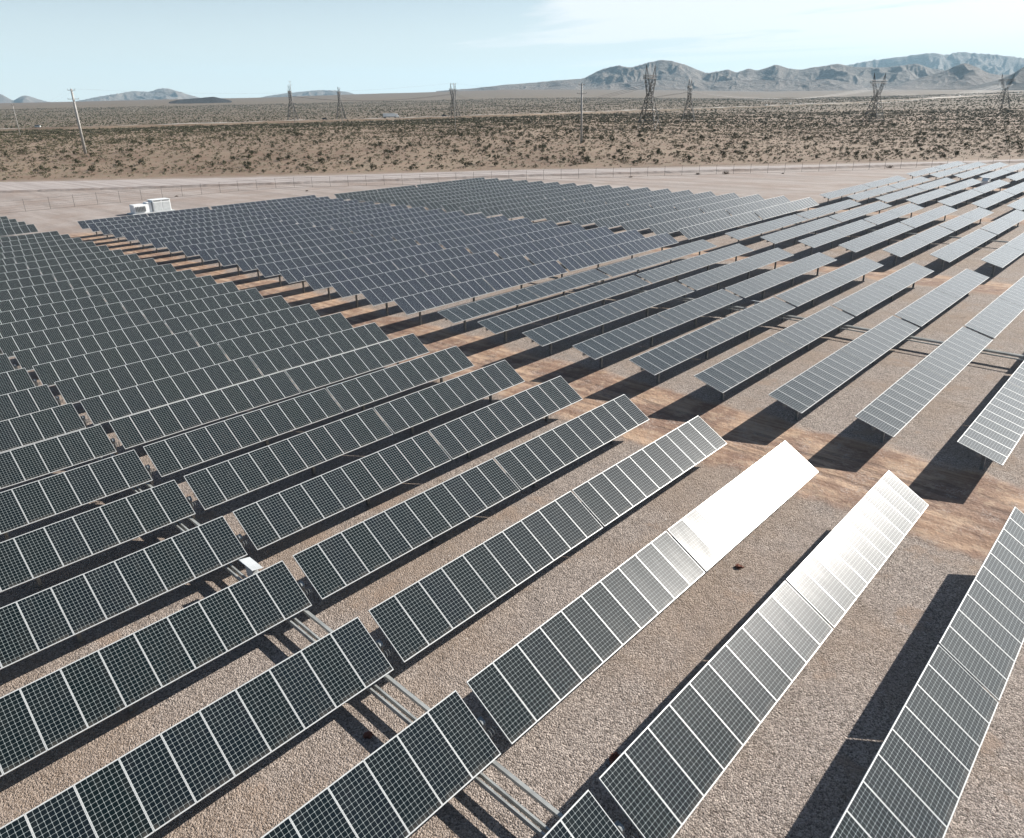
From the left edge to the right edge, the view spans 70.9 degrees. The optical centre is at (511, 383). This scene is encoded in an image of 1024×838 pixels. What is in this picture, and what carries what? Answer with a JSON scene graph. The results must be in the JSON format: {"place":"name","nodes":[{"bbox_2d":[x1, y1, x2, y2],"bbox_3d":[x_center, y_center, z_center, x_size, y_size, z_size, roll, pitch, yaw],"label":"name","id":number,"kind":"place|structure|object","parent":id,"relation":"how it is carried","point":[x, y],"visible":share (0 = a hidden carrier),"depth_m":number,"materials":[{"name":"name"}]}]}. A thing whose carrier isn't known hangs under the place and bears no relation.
{"place":"outdoors","nodes":[
{"label":"outdoors","id":0,"kind":"place"},
{"bbox_2d":[0,88,352,102],"bbox_3d":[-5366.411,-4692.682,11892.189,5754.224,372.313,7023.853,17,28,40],"label":"distant hills","id":1,"kind":"structure","parent":0,"point":[166,93],"depth_m":11408.49,"materials":[{"name":"stone"}]},
{"bbox_2d":[0,89,1023,837],"bbox_3d":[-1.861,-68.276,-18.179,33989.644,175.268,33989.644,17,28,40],"label":"ground","id":2,"kind":"structure","parent":0,"point":[800,763],"depth_m":33.92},
{"bbox_2d":[0,224,37,235],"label":"solar tracker","id":3,"kind":"object","parent":2,"relation":"on","point":[19,229],"visible":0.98,"depth_m":112.94,"materials":[{"name":"black glass"}]},
{"bbox_2d":[0,234,70,246],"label":"solar tracker","id":4,"kind":"object","parent":2,"relation":"on","point":[33,240],"visible":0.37,"depth_m":100.76,"materials":[{"name":"black glass"}]},
{"bbox_2d":[0,237,82,257],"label":"solar tracker","id":5,"kind":"object","parent":2,"relation":"on","point":[39,245],"visible":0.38,"depth_m":96.98,"materials":[{"name":"black glass"}]},
{"bbox_2d":[0,241,95,261],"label":"solar tracker","id":6,"kind":"object","parent":2,"relation":"on","point":[11,254],"visible":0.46,"depth_m":93.29,"materials":[{"name":"black glass"}]},
{"bbox_2d":[0,245,109,266],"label":"solar tracker","id":7,"kind":"object","parent":2,"relation":"on","point":[45,256],"visible":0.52,"depth_m":89.54,"materials":[{"name":"black glass"}]},
{"bbox_2d":[0,249,123,272],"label":"solar tracker","id":8,"kind":"object","parent":2,"relation":"on","point":[38,264],"visible":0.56,"depth_m":85.78,"materials":[{"name":"black glass"}]},
{"bbox_2d":[0,253,139,280],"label":"solar tracker","id":9,"kind":"object","parent":2,"relation":"on","point":[19,274],"visible":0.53,"depth_m":82.01,"materials":[{"name":"black glass"}]},
{"bbox_2d":[0,258,157,290],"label":"solar tracker","id":10,"kind":"object","parent":2,"relation":"on","point":[62,276],"visible":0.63,"depth_m":78.24,"materials":[{"name":"black glass"}]},
{"bbox_2d":[0,264,176,300],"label":"solar tracker","id":11,"kind":"object","parent":2,"relation":"on","point":[28,291],"visible":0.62,"depth_m":74.40,"materials":[{"name":"black glass"}]},
{"bbox_2d":[0,269,195,311],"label":"solar tracker","id":12,"kind":"object","parent":2,"relation":"on","point":[41,299],"visible":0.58,"depth_m":70.64,"materials":[{"name":"black glass"}]},
{"bbox_2d":[0,275,216,323],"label":"solar tracker","id":13,"kind":"object","parent":2,"relation":"on","point":[10,316],"visible":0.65,"depth_m":67.02,"materials":[{"name":"black glass"}]},
{"bbox_2d":[0,281,238,337],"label":"solar tracker","id":14,"kind":"object","parent":2,"relation":"on","point":[61,319],"visible":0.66,"depth_m":63.44,"materials":[{"name":"black glass"}]},
{"bbox_2d":[0,288,263,357],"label":"solar tracker","id":15,"kind":"object","parent":2,"relation":"on","point":[10,345],"visible":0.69,"depth_m":59.78,"materials":[{"name":"black glass"}]},
{"bbox_2d":[0,295,290,372],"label":"solar tracker","id":16,"kind":"object","parent":2,"relation":"on","point":[28,359],"visible":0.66,"depth_m":56.27,"materials":[{"name":"black glass"}]},
{"bbox_2d":[127,198,173,214],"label":"inverter station","id":17,"kind":"object","parent":2,"relation":"on","point":[157,205],"visible":0.99,"depth_m":141.41,"materials":[{"name":"white paint"}]},
{"bbox_2d":[0,303,319,394],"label":"solar tracker","id":18,"kind":"object","parent":2,"relation":"on","point":[50,373],"visible":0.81,"depth_m":52.60,"materials":[{"name":"black glass"}]},
{"bbox_2d":[0,312,352,420],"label":"solar tracker","id":19,"kind":"object","parent":2,"relation":"on","point":[74,390],"visible":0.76,"depth_m":48.90,"materials":[{"name":"black glass"}]},
{"bbox_2d":[0,322,389,452],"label":"solar tracker","id":20,"kind":"object","parent":2,"relation":"on","point":[32,428],"visible":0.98,"depth_m":45.11,"materials":[{"name":"black glass"}]},
{"bbox_2d":[77,195,316,235],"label":"solar tracker","id":21,"kind":"object","parent":2,"relation":"on","point":[84,224],"visible":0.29,"depth_m":123.74,"materials":[{"name":"black glass"}]},
{"bbox_2d":[88,196,329,238],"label":"solar tracker","id":22,"kind":"object","parent":2,"relation":"on","point":[94,227],"visible":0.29,"depth_m":120.69,"materials":[{"name":"black glass"}]},
{"bbox_2d":[0,333,428,489],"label":"solar tracker","id":23,"kind":"object","parent":2,"relation":"on","point":[38,459],"visible":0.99,"depth_m":41.34,"materials":[{"name":"black glass"}]},
{"bbox_2d":[98,198,343,241],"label":"solar tracker","id":24,"kind":"object","parent":2,"relation":"on","point":[105,230],"visible":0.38,"depth_m":117.60,"materials":[{"name":"black glass"}]},
{"bbox_2d":[110,199,359,245],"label":"solar tracker","id":25,"kind":"object","parent":2,"relation":"on","point":[117,233],"visible":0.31,"depth_m":114.56,"materials":[{"name":"black glass"}]},
{"bbox_2d":[0,346,473,539],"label":"solar tracker","id":26,"kind":"object","parent":2,"relation":"on","point":[36,501],"visible":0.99,"depth_m":37.47,"materials":[{"name":"black glass"}]},
{"bbox_2d":[122,201,373,248],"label":"solar tracker","id":27,"kind":"object","parent":2,"relation":"on","point":[129,235],"visible":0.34,"depth_m":111.56,"materials":[{"name":"black glass"}]},
{"bbox_2d":[0,360,524,592],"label":"solar tracker","id":28,"kind":"object","parent":2,"relation":"on","point":[36,554],"visible":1,"depth_m":33.53,"materials":[{"name":"black glass"}]},
{"bbox_2d":[135,203,390,252],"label":"solar tracker","id":29,"kind":"object","parent":2,"relation":"on","point":[143,239],"visible":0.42,"depth_m":108.18,"materials":[{"name":"black glass"}]},
{"bbox_2d":[149,205,407,256],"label":"solar tracker","id":30,"kind":"object","parent":2,"relation":"on","point":[158,242],"visible":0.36,"depth_m":105.18,"materials":[{"name":"black glass"}]},
{"bbox_2d":[0,376,582,669],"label":"solar tracker","id":31,"kind":"object","parent":2,"relation":"on","point":[58,613],"visible":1,"depth_m":29.43,"materials":[{"name":"black glass"}]},
{"bbox_2d":[164,206,426,260],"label":"solar tracker","id":32,"kind":"object","parent":2,"relation":"on","point":[173,246],"visible":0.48,"depth_m":102.04,"materials":[{"name":"black glass"}]},
{"bbox_2d":[180,209,445,264],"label":"solar tracker","id":33,"kind":"object","parent":2,"relation":"on","point":[190,250],"visible":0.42,"depth_m":98.77,"materials":[{"name":"black glass"}]},
{"bbox_2d":[0,394,649,776],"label":"solar tracker","id":34,"kind":"object","parent":2,"relation":"on","point":[80,695],"visible":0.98,"depth_m":25.07,"materials":[{"name":"black glass"}]},
{"bbox_2d":[95,454,562,837],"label":"drive strut","id":35,"kind":"object","parent":2,"relation":"on","point":[541,801],"depth_m":21.22,"materials":[{"name":"metal"}]},
{"bbox_2d":[197,211,464,269],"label":"solar tracker","id":36,"kind":"object","parent":2,"relation":"on","point":[207,254],"visible":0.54,"depth_m":95.78,"materials":[{"name":"black glass"}]},
{"bbox_2d":[214,213,486,274],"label":"solar tracker","id":37,"kind":"object","parent":2,"relation":"on","point":[227,259],"visible":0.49,"depth_m":92.56,"materials":[{"name":"black glass"}]},
{"bbox_2d":[0,416,726,837],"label":"solar tracker","id":38,"kind":"object","parent":2,"relation":"on","point":[162,780],"visible":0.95,"depth_m":21.78,"materials":[{"name":"black glass"}]},
{"bbox_2d":[234,215,509,280],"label":"solar tracker","id":39,"kind":"object","parent":2,"relation":"on","point":[247,264],"visible":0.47,"depth_m":89.35,"materials":[{"name":"black glass"}]},
{"bbox_2d":[255,218,533,286],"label":"solar tracker","id":40,"kind":"object","parent":2,"relation":"on","point":[269,269],"visible":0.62,"depth_m":86.23,"materials":[{"name":"black glass"}]},
{"bbox_2d":[334,177,484,200],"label":"solar tracker","id":41,"kind":"object","parent":2,"relation":"on","point":[344,196],"visible":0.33,"depth_m":157.73,"materials":[{"name":"black glass"}]},
{"bbox_2d":[278,220,558,292],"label":"solar tracker","id":42,"kind":"object","parent":2,"relation":"on","point":[293,275],"visible":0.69,"depth_m":83.11,"materials":[{"name":"black glass"}]},
{"bbox_2d":[347,178,498,201],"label":"solar tracker","id":43,"kind":"object","parent":2,"relation":"on","point":[358,197],"visible":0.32,"depth_m":154.76,"materials":[{"name":"black glass"}]},
{"bbox_2d":[362,179,512,202],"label":"solar tracker","id":44,"kind":"object","parent":2,"relation":"on","point":[372,198],"visible":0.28,"depth_m":151.71,"materials":[{"name":"black glass"}]},
{"bbox_2d":[303,223,584,299],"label":"solar tracker","id":45,"kind":"object","parent":2,"relation":"on","point":[321,281],"visible":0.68,"depth_m":79.97,"materials":[{"name":"black glass"}]},
{"bbox_2d":[376,180,527,203],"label":"solar tracker","id":46,"kind":"object","parent":2,"relation":"on","point":[384,200],"visible":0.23,"depth_m":148.44,"materials":[{"name":"black glass"}]},
{"bbox_2d":[391,181,542,205],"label":"solar tracker","id":47,"kind":"object","parent":2,"relation":"on","point":[401,201],"visible":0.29,"depth_m":145.53,"materials":[{"name":"black glass"}]},
{"bbox_2d":[331,226,613,307],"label":"solar tracker","id":48,"kind":"object","parent":2,"relation":"on","point":[349,288],"visible":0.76,"depth_m":76.81,"materials":[{"name":"black glass"}]},
{"bbox_2d":[407,182,559,207],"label":"solar tracker","id":49,"kind":"object","parent":2,"relation":"on","point":[415,203],"visible":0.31,"depth_m":142.33,"materials":[{"name":"black glass"}]},
{"bbox_2d":[423,183,576,209],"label":"solar tracker","id":50,"kind":"object","parent":2,"relation":"on","point":[433,205],"visible":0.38,"depth_m":139.15,"materials":[{"name":"black glass"}]},
{"bbox_2d":[360,229,644,315],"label":"solar tracker","id":51,"kind":"object","parent":2,"relation":"on","point":[386,294],"visible":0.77,"depth_m":73.65,"materials":[{"name":"black glass"}]},
{"bbox_2d":[0,121,1023,179],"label":"desert scrub","id":52,"kind":"object","parent":2,"relation":"on","point":[384,129],"visible":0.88,"depth_m":323.48,"materials":[{"name":"green plant"}]},
{"bbox_2d":[0,107,1023,135],"bbox_3d":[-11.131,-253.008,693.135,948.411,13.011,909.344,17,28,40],"label":"desert scrub","id":53,"kind":"object","parent":2,"relation":"on","point":[636,116],"visible":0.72,"depth_m":588.78,"materials":[{"name":"green plant"}]},
{"bbox_2d":[0,91,1023,127],"bbox_3d":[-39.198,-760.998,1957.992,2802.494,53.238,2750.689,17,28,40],"label":"desert scrub","id":54,"kind":"object","parent":2,"relation":"on","point":[486,105],"visible":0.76,"depth_m":1430.97,"materials":[{"name":"green plant"}]},
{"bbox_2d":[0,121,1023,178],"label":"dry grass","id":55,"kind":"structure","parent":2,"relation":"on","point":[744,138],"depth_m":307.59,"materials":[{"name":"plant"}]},
{"bbox_2d":[3,155,1022,212],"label":"chain link fence","id":56,"kind":"object","parent":2,"relation":"on","point":[494,177],"visible":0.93,"depth_m":186.88,"materials":[{"name":"metal"}]},
{"bbox_2d":[441,184,593,211],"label":"solar tracker","id":57,"kind":"object","parent":2,"relation":"on","point":[452,207],"visible":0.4,"depth_m":135.79,"materials":[{"name":"black glass"}]},
{"bbox_2d":[393,233,678,324],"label":"solar tracker","id":58,"kind":"object","parent":2,"relation":"on","point":[427,300],"visible":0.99,"depth_m":70.64,"materials":[{"name":"grey glass"}]},
{"bbox_2d":[460,185,611,214],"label":"solar tracker","id":59,"kind":"object","parent":2,"relation":"on","point":[470,209],"visible":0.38,"depth_m":132.79,"materials":[{"name":"grey glass"}]},
{"bbox_2d":[261,441,818,837],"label":"solar tracker","id":60,"kind":"object","parent":2,"relation":"on","point":[409,780],"visible":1,"depth_m":21.50,"materials":[{"name":"black glass"}]},
{"bbox_2d":[479,186,631,216],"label":"solar tracker","id":61,"kind":"object","parent":2,"relation":"on","point":[490,211],"visible":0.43,"depth_m":129.77,"materials":[{"name":"grey glass"}]},
{"bbox_2d":[499,187,650,219],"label":"solar tracker","id":62,"kind":"object","parent":2,"relation":"on","point":[511,213],"visible":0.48,"depth_m":126.76,"materials":[{"name":"grey glass"}]},
{"bbox_2d":[438,239,716,331],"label":"solar tracker","id":63,"kind":"object","parent":2,"relation":"on","point":[465,312],"visible":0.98,"depth_m":68.36,"materials":[{"name":"grey glass"}]},
{"bbox_2d":[520,188,671,222],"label":"solar tracker","id":64,"kind":"object","parent":2,"relation":"on","point":[533,216],"visible":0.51,"depth_m":123.83,"materials":[{"name":"grey glass"}]},
{"bbox_2d":[478,244,753,342],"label":"solar tracker","id":65,"kind":"object","parent":2,"relation":"on","point":[504,323],"visible":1,"depth_m":65.14,"materials":[{"name":"grey glass"}]},
{"bbox_2d":[543,190,692,223],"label":"solar tracker","id":66,"kind":"object","parent":2,"relation":"on","point":[559,217],"visible":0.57,"depth_m":120.86,"materials":[{"name":"grey glass"}]},
{"bbox_2d":[567,191,715,225],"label":"solar tracker","id":67,"kind":"object","parent":2,"relation":"on","point":[585,219],"visible":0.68,"depth_m":117.83,"materials":[{"name":"grey glass"}]},
{"bbox_2d":[636,64,660,130],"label":"lattice tower","id":68,"kind":"structure","parent":2,"relation":"on","point":[650,81],"depth_m":389.01,"materials":[{"name":"metal"}]},
{"bbox_2d":[522,248,792,354],"bbox_3d":[16.152,-8.296,66.826,1.989,2.238,42.702,17,28,40],"label":"solar tracker","id":69,"kind":"object","parent":2,"relation":"on","point":[553,332],"visible":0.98,"depth_m":61.89,"materials":[{"name":"grey glass"}]},
{"bbox_2d":[592,193,739,227],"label":"solar tracker","id":70,"kind":"object","parent":2,"relation":"on","point":[611,222],"visible":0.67,"depth_m":114.78,"materials":[{"name":"grey glass"}]},
{"bbox_2d":[619,194,764,230],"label":"solar tracker","id":71,"kind":"object","parent":2,"relation":"on","point":[641,224],"visible":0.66,"depth_m":111.72,"materials":[{"name":"grey glass"}]},
{"bbox_2d":[573,252,835,367],"bbox_3d":[19.575,-7.210,63.771,1.999,2.222,42.702,17,28,40],"label":"solar tracker","id":72,"kind":"object","parent":2,"relation":"on","point":[602,345],"visible":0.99,"depth_m":58.73,"materials":[{"name":"grey glass"}]},
{"bbox_2d":[648,195,790,234],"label":"solar tracker","id":73,"kind":"object","parent":2,"relation":"on","point":[672,226],"visible":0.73,"depth_m":108.64,"materials":[{"name":"grey glass"}]},
{"bbox_2d":[542,471,927,837],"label":"solar tracker","id":74,"kind":"object","parent":2,"relation":"on","point":[661,774],"visible":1,"depth_m":20.94,"materials":[{"name":"black glass"}]},
{"bbox_2d":[678,197,818,242],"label":"solar tracker","id":75,"kind":"object","parent":2,"relation":"on","point":[705,228],"visible":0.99,"depth_m":105.75,"materials":[{"name":"grey glass"}]},
{"bbox_2d":[629,257,883,382],"bbox_3d":[22.997,-6.134,60.711,1.993,2.227,42.702,17,28,40],"label":"solar tracker","id":76,"kind":"object","parent":2,"relation":"on","point":[657,361],"visible":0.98,"depth_m":55.37,"materials":[{"name":"grey glass"}]},
{"bbox_2d":[725,199,860,243],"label":"solar tracker","id":77,"kind":"object","parent":2,"relation":"on","point":[747,232],"visible":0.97,"depth_m":101.88,"materials":[{"name":"grey glass"}]},
{"bbox_2d":[588,282,1023,360],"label":"drive strut","id":78,"kind":"object","parent":2,"relation":"on","point":[910,337],"visible":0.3,"depth_m":55.74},
{"bbox_2d":[694,263,933,399],"bbox_3d":[26.420,-5.058,57.652,1.991,2.233,42.702,17,28,40],"label":"solar tracker","id":79,"kind":"object","parent":2,"relation":"on","point":[725,375],"visible":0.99,"depth_m":52.07,"materials":[{"name":"grey glass"}]},
{"bbox_2d":[760,201,890,248],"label":"solar tracker","id":80,"kind":"object","parent":2,"relation":"on","point":[795,232],"visible":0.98,"depth_m":98.70,"materials":[{"name":"grey glass"}]},
{"bbox_2d":[798,203,922,255],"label":"solar tracker","id":81,"kind":"object","parent":2,"relation":"on","point":[823,238],"visible":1,"depth_m":95.55,"materials":[{"name":"grey glass"}]},
{"bbox_2d":[819,176,906,204],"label":"solar tracker","id":82,"kind":"object","parent":2,"relation":"on","point":[850,190],"visible":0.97,"depth_m":138.20,"materials":[{"name":"grey glass"}]},
{"bbox_2d":[862,73,886,121],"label":"lattice tower","id":83,"kind":"structure","parent":2,"relation":"on","point":[877,92],"depth_m":537.38,"materials":[{"name":"metal"}]},
{"bbox_2d":[768,269,988,419],"bbox_3d":[29.842,-3.977,54.595,1.993,2.227,42.702,17,28,40],"label":"solar tracker","id":84,"kind":"object","parent":2,"relation":"on","point":[804,391],"visible":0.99,"depth_m":48.66,"materials":[{"name":"grey glass"}]},
{"bbox_2d":[847,176,930,206],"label":"solar tracker","id":85,"kind":"object","parent":2,"relation":"on","point":[880,191],"visible":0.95,"depth_m":135.26,"materials":[{"name":"grey glass"}]},
{"bbox_2d":[839,205,956,260],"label":"solar tracker","id":86,"kind":"object","parent":2,"relation":"on","point":[873,238],"visible":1,"depth_m":92.38,"materials":[{"name":"grey glass"}]},
{"bbox_2d":[876,177,955,204],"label":"solar tracker","id":87,"kind":"object","parent":2,"relation":"on","point":[918,189],"visible":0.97,"depth_m":132.29,"materials":[{"name":"grey glass"}]},
{"bbox_2d":[830,507,1023,837],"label":"solar tracker","id":88,"kind":"object","parent":2,"relation":"on","point":[912,784],"visible":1,"depth_m":19.73,"materials":[{"name":"grey glass"}]},
{"bbox_2d":[882,207,993,265],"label":"solar tracker","id":89,"kind":"object","parent":2,"relation":"on","point":[912,244],"visible":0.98,"depth_m":89.26,"materials":[{"name":"grey glass"}]},
{"bbox_2d":[855,276,1023,442],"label":"solar tracker","id":90,"kind":"object","parent":2,"relation":"on","point":[896,408],"visible":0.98,"depth_m":44.54,"materials":[{"name":"grey glass"}]},
{"bbox_2d":[906,178,981,206],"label":"solar tracker","id":91,"kind":"object","parent":2,"relation":"on","point":[931,195],"visible":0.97,"depth_m":129.28,"materials":[{"name":"grey glass"}]},
{"bbox_2d":[937,179,1008,208],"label":"solar tracker","id":92,"kind":"object","parent":2,"relation":"on","point":[964,196],"visible":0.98,"depth_m":126.20,"materials":[{"name":"grey glass"}]},
{"bbox_2d":[930,210,1023,270],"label":"solar tracker","id":93,"kind":"object","parent":2,"relation":"on","point":[958,248],"visible":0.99,"depth_m":85.89,"materials":[{"name":"grey glass"}]},
{"bbox_2d":[957,361,1023,468],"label":"solar tracker","id":94,"kind":"object","parent":2,"relation":"on","point":[994,431],"visible":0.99,"depth_m":36.56,"materials":[{"name":"grey glass"}]},
{"bbox_2d":[971,182,1023,209],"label":"solar tracker","id":95,"kind":"object","parent":2,"relation":"on","point":[993,199],"visible":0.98,"depth_m":121.25,"materials":[{"name":"grey glass"}]},
{"bbox_2d":[981,233,1023,276],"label":"solar tracker","id":96,"kind":"object","parent":2,"relation":"on","point":[1006,254],"visible":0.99,"depth_m":76.75,"materials":[{"name":"grey glass"}]},
{"bbox_2d":[0,159,1023,189],"bbox_3d":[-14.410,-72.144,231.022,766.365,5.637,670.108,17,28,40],"label":"dirt road","id":97,"kind":"structure","parent":0,"point":[73,184],"depth_m":209.23,"materials":[{"name":"soil"}]},
{"bbox_2d":[0,160,1023,192],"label":"dirt berm","id":98,"kind":"structure","parent":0,"point":[462,177],"depth_m":197.25,"materials":[{"name":"soil"}]},
{"bbox_2d":[0,93,1023,130],"bbox_3d":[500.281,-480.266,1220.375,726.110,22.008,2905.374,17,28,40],"label":"highway embankment","id":99,"kind":"structure","parent":0,"point":[301,121],"depth_m":751.50,"materials":[{"name":"soil"}]},
{"bbox_2d":[0,0,1023,101],"label":"sky","id":100,"kind":"structure","parent":0,"point":[198,48],"materials":[{"name":"blue"}]},
{"bbox_2d":[436,60,1008,91],"bbox_3d":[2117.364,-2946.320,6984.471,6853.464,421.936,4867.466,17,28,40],"label":"mountain range","id":101,"kind":"structure","parent":0,"point":[677,71],"depth_m":6789.20,"materials":[{"name":"stone"}]},
{"bbox_2d":[583,79,867,90],"bbox_3d":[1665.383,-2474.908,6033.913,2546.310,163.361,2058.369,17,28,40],"label":"foothills","id":102,"kind":"structure","parent":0,"point":[771,85],"depth_m":5761.04,"materials":[{"name":"stone"}]},
{"bbox_2d":[846,52,1023,74],"bbox_3d":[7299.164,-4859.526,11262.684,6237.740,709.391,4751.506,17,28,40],"label":"distant range","id":103,"kind":"structure","parent":0,"point":[997,64],"depth_m":11467.07,"materials":[{"name":"stone"}]},
{"bbox_2d":[883,63,1004,89],"bbox_3d":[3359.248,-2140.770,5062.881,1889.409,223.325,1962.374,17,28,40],"label":"cone hill","id":104,"kind":"structure","parent":0,"point":[964,76],"depth_m":4899.30,"materials":[{"name":"stone"}]},
{"bbox_2d":[963,67,1023,89],"bbox_3d":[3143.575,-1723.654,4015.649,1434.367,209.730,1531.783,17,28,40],"label":"dark hill","id":105,"kind":"structure","parent":0,"point":[1018,77],"depth_m":3905.54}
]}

